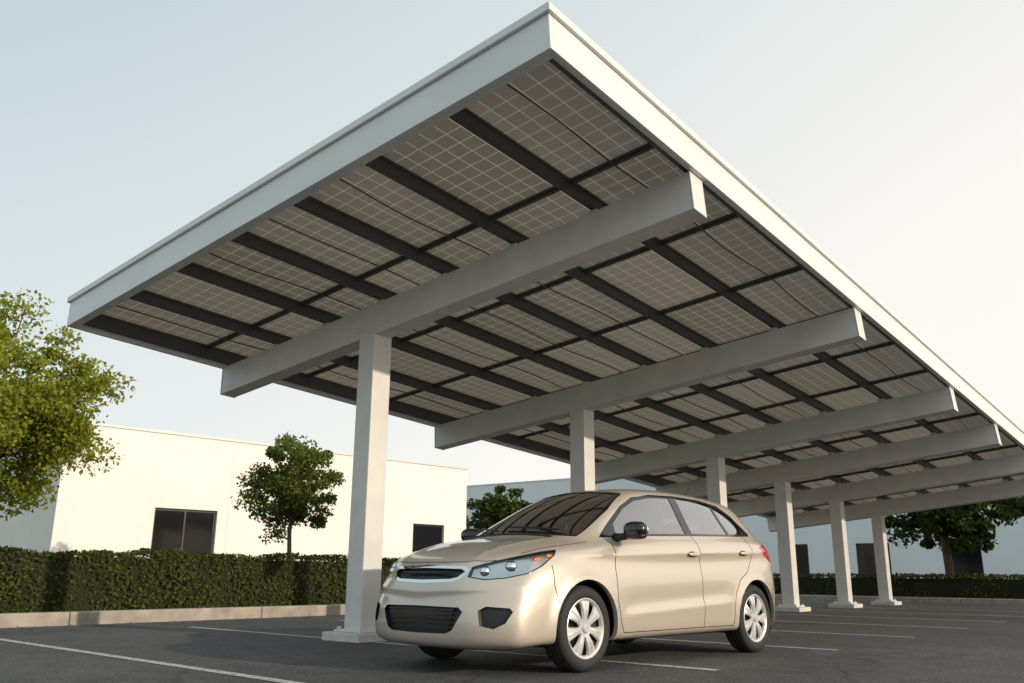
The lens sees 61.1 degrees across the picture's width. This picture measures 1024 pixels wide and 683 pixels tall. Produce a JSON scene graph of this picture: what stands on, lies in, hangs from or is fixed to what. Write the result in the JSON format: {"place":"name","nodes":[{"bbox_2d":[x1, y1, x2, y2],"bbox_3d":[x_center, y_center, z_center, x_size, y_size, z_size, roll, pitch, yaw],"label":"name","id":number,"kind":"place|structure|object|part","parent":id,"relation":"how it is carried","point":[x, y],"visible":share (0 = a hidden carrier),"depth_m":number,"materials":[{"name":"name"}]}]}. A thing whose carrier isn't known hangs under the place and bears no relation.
{"place":"outdoors","nodes":[
{"label":"outdoors","id":0,"kind":"place"},
{"bbox_2d":[0,425,466,561],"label":"walls","id":1,"kind":"structure","parent":0,"point":[112,509],"depth_m":25.17,"materials":[{"name":"white paint"}]},
{"bbox_2d":[91,422,468,469],"bbox_3d":[-13.129,5.037,33.944,18.080,0.067,14.392,-14,-21,43],"label":"parapet coping","id":2,"kind":"object","parent":1,"relation":"on","point":[202,436],"visible":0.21,"depth_m":25.96,"materials":[{"name":"silver metal"}]},
{"bbox_2d":[151,510,440,558],"bbox_3d":[-6.279,6.672,27.621,0.010,2.110,10.640,-14,-21,43],"label":"window glass","id":3,"kind":"object","parent":1,"relation":"in","point":[168,530],"visible":0.5,"depth_m":24.88,"materials":[{"name":"black glass"}]},
{"bbox_2d":[151,508,442,553],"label":"window frames","id":4,"kind":"structure","parent":1,"relation":"attached to","point":[214,517],"depth_m":25.09,"materials":[{"name":"black metal"}]},
{"bbox_2d":[0,600,1023,682],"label":"parking lot asphalt","id":5,"kind":"structure","parent":0,"point":[981,648],"depth_m":7.73,"materials":[{"name":"grey asphalt"}]},
{"bbox_2d":[4,614,343,635],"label":"leaf litter","id":6,"kind":"object","parent":5,"relation":"on","point":[158,627],"visible":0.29,"depth_m":12.05,"materials":[{"name":"brown plant"}]},
{"bbox_2d":[0,607,1023,682],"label":"parking lines","id":7,"kind":"object","parent":5,"relation":"on","point":[191,667],"visible":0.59,"depth_m":7.76,"materials":[{"name":"paint"}]},
{"bbox_2d":[67,1,1023,642],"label":"solar carport","id":8,"kind":"object","parent":5,"relation":"on","point":[549,231],"visible":0.89,"depth_m":10.61,"materials":[{"name":"paint"}]},
{"bbox_2d":[375,487,774,671],"bbox_3d":[0.736,2.014,7.923,2.106,1.612,4.152,-14,-20,42],"label":"parked hatchback car","id":9,"kind":"object","parent":5,"relation":"on","point":[577,581],"visible":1,"depth_m":6.86,"materials":[{"name":"beige metal"}]},
{"bbox_3d":[1.027,1.712,8.316,1.496,0.412,3.117,-14,-20,42],"label":"window glass","id":10,"kind":"part","parent":9,"relation":"part of","materials":[{"name":"black glass"}]},
{"bbox_2d":[0,0,1023,485],"label":"sky","id":11,"kind":"structure","parent":0,"point":[890,132],"materials":[{"name":"white"}]},
{"label":"ground","id":12,"kind":"structure","parent":0,"visible":0},
{"bbox_2d":[0,288,136,520],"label":"broadleaf tree","id":13,"kind":"object","parent":12,"relation":"on","point":[45,422],"visible":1,"depth_m":15.36,"materials":[{"name":"green plant"}]},
{"bbox_2d":[0,604,344,627],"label":"kerb","id":14,"kind":"structure","parent":12,"relation":"on","point":[29,619],"depth_m":12.51,"materials":[{"name":"concrete"}]},
{"bbox_2d":[466,484,533,531],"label":"broadleaf tree","id":15,"kind":"object","parent":12,"relation":"on","point":[493,510],"visible":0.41,"depth_m":43.72,"materials":[{"name":"green plant"}]},
{"bbox_2d":[466,479,1023,578],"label":"walls","id":16,"kind":"structure","parent":12,"relation":"on","point":[1005,555],"depth_m":43.39,"materials":[{"name":"paint"}]},
{"bbox_2d":[467,478,569,486],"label":"parapet coping","id":17,"kind":"object","parent":16,"relation":"on","point":[518,482],"depth_m":56.95,"materials":[{"name":"silver metal"}]},
{"bbox_2d":[795,544,983,578],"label":"window glass","id":18,"kind":"object","parent":16,"relation":"in","point":[968,562],"visible":0.21,"depth_m":42.60,"materials":[{"name":"black glass"}]},
{"bbox_2d":[795,543,983,573],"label":"window frames","id":19,"kind":"structure","parent":16,"relation":"attached to","point":[873,543],"depth_m":42.98,"materials":[{"name":"black metal"}]},
{"bbox_2d":[775,594,1023,605],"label":"kerb","id":20,"kind":"structure","parent":12,"relation":"on","point":[976,601],"depth_m":23.77,"materials":[{"name":"concrete"}]},
{"bbox_3d":[-0.283,6.266,20.862,3.279,0.190,100.000,-12,-19,38],"label":"planting bed","id":21,"kind":"object","parent":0,"visible":0},
{"bbox_2d":[0,545,400,612],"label":"clipped hedge","id":22,"kind":"object","parent":21,"relation":"on","point":[66,581],"visible":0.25,"depth_m":13.46,"materials":[{"name":"green plant"}]},
{"bbox_2d":[230,432,345,560],"bbox_3d":[-4.705,3.648,18.209,2.258,3.720,2.217,0,-15,0],"label":"broadleaf tree","id":23,"kind":"object","parent":21,"relation":"on","point":[291,492],"visible":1,"depth_m":18.12,"materials":[{"name":"green plant"}]},
{"bbox_3d":[27.858,4.438,13.303,49.900,0.180,3.979,-12,-19,38],"label":"planting bed","id":24,"kind":"object","parent":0,"visible":0},
{"bbox_2d":[773,572,1023,598],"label":"clipped hedge","id":25,"kind":"object","parent":24,"relation":"on","point":[989,586],"visible":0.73,"depth_m":24.69,"materials":[{"name":"green plant"}]},
{"bbox_2d":[884,497,1023,578],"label":"broadleaf tree","id":26,"kind":"object","parent":24,"relation":"on","point":[968,527],"visible":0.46,"depth_m":25.59,"materials":[{"name":"green plant"}]}
]}

